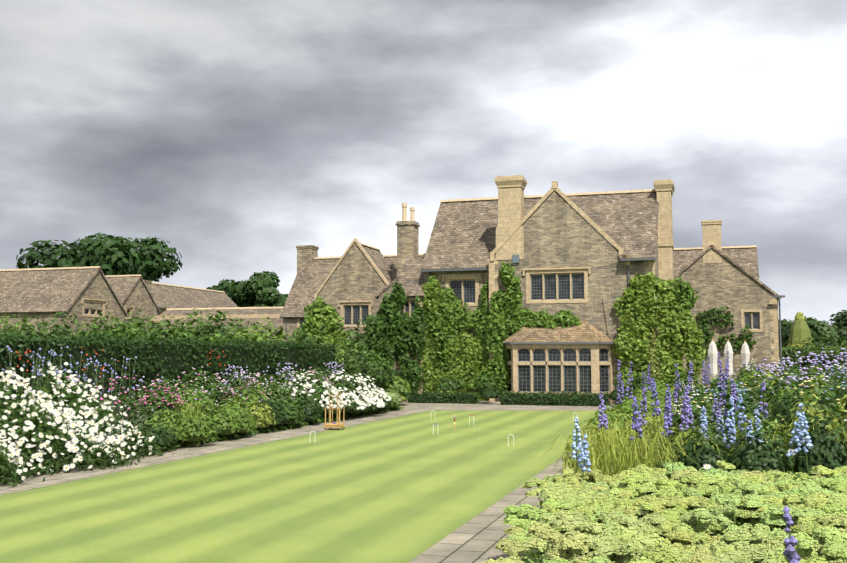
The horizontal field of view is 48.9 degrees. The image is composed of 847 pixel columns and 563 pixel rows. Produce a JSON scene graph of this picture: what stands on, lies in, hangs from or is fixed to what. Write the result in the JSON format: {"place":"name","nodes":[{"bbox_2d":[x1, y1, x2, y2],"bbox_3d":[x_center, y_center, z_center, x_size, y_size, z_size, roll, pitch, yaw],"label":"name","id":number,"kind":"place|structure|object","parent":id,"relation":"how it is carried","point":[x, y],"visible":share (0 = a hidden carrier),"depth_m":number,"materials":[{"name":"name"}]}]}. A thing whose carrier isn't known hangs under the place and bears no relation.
{"place":"outdoors","nodes":[
{"label":"outdoors","id":0,"kind":"place"},
{"bbox_2d":[1,410,392,474],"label":"border soil","id":1,"kind":"structure","parent":0,"point":[220,440],"depth_m":22.12,"materials":[{"name":"brown soil"}]},
{"bbox_2d":[516,369,846,557],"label":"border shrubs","id":2,"kind":"object","parent":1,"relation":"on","point":[815,457],"visible":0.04,"depth_m":11.46,"materials":[{"name":"green plant"}]},
{"bbox_2d":[480,460,846,562],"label":"lady's mantle plants","id":3,"kind":"object","parent":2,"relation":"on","point":[625,530],"visible":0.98,"depth_m":7.79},
{"bbox_2d":[0,410,577,562],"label":"garden path","id":4,"kind":"structure","parent":0,"point":[477,538],"depth_m":14.54,"materials":[{"name":"beige stone"}]},
{"bbox_2d":[0,308,407,487],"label":"border","id":5,"kind":"object","parent":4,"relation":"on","point":[181,416],"depth_m":22.22,"materials":[{"name":"green plant"}]},
{"bbox_2d":[0,410,603,562],"bbox_3d":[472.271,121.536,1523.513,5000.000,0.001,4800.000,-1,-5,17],"label":"ground","id":6,"kind":"structure","parent":0,"point":[247,446],"depth_m":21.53,"materials":[{"name":"green plant"}]},
{"bbox_2d":[0,266,282,340],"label":"outbuildings","id":7,"kind":"structure","parent":6,"relation":"on","point":[82,294],"depth_m":57.51,"materials":[{"name":"stone"}]},
{"bbox_2d":[0,326,402,457],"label":"border shrubs","id":8,"kind":"object","parent":6,"relation":"on","point":[78,359],"visible":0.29,"depth_m":24.04,"materials":[{"name":"green plant"}]},
{"bbox_2d":[324,392,344,429],"bbox_3d":[-2.422,3.526,25.432,0.460,1.030,0.400,-1,-5,17],"label":"croquet stand","id":9,"kind":"object","parent":6,"relation":"on","point":[330,425],"visible":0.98,"depth_m":25.34,"materials":[{"name":"brown wood"}]},
{"bbox_2d":[280,203,422,378],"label":"wing","id":10,"kind":"structure","parent":6,"relation":"on","point":[353,280],"depth_m":53.65,"materials":[{"name":"beige stone"}]},
{"bbox_2d":[16,232,846,371],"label":"tree foliage","id":11,"kind":"object","parent":6,"relation":"on","point":[110,254],"visible":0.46,"depth_m":124.52,"materials":[{"name":"green plant"}]},
{"bbox_2d":[374,175,674,402],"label":"manor house","id":12,"kind":"structure","parent":6,"relation":"on","point":[581,255],"depth_m":40.59,"materials":[{"name":"stone"}]},
{"bbox_2d":[294,262,756,401],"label":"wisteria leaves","id":13,"kind":"object","parent":6,"relation":"on","point":[654,357],"visible":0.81,"depth_m":41.15,"materials":[{"name":"green plant"}]},
{"bbox_2d":[310,268,701,391],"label":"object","id":14,"kind":"object","parent":13,"relation":"on","point":[472,334],"visible":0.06,"depth_m":41.51,"materials":[{"name":"green plant"}]},
{"bbox_2d":[513,347,846,562],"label":"border","id":15,"kind":"object","parent":6,"relation":"on","point":[604,457],"depth_m":12.76,"materials":[{"name":"green plant"}]},
{"bbox_2d":[673,220,784,385],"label":"wing","id":16,"kind":"structure","parent":6,"relation":"on","point":[713,272],"depth_m":49.21,"materials":[{"name":"beige stone"}]},
{"bbox_2d":[741,340,749,369],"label":"garden parasol","id":17,"kind":"object","parent":6,"relation":"on","point":[745,353],"visible":0.58,"depth_m":41.03,"materials":[{"name":"fabric"}]},
{"bbox_2d":[779,320,846,371],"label":"topiary bush","id":18,"kind":"object","parent":6,"relation":"on","point":[801,331],"visible":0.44,"depth_m":68.66,"materials":[{"name":"green plant"}]},
{"bbox_2d":[0,0,846,325],"label":"sky","id":19,"kind":"structure","parent":0,"point":[239,135],"materials":[{"name":"grey"}]},
{"bbox_2d":[399,401,619,410],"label":"terrace paving","id":20,"kind":"structure","parent":0,"point":[484,406],"depth_m":35.97,"materials":[{"name":"beige stone"}]},
{"bbox_2d":[321,336,702,406],"bbox_3d":[3.039,3.625,37.452,15.958,2.959,5.828,-1,-5,17],"label":"low hedge","id":21,"kind":"object","parent":20,"relation":"on","point":[404,386],"visible":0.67,"depth_m":37.55,"materials":[{"name":"green plant"}]},
{"bbox_2d":[708,338,717,379],"bbox_3d":[11.732,3.641,37.710,0.560,2.720,0.560,-1,-5,17],"label":"garden parasol","id":22,"kind":"object","parent":20,"relation":"on","point":[712,353],"visible":0.62,"depth_m":37.60,"materials":[{"name":"fabric"}]},
{"bbox_2d":[724,340,732,374],"bbox_3d":[12.925,3.776,39.430,0.560,2.720,0.560,-1,-5,17],"label":"garden parasol","id":23,"kind":"object","parent":20,"relation":"on","point":[728,346],"visible":0.58,"depth_m":39.32,"materials":[{"name":"fabric"}]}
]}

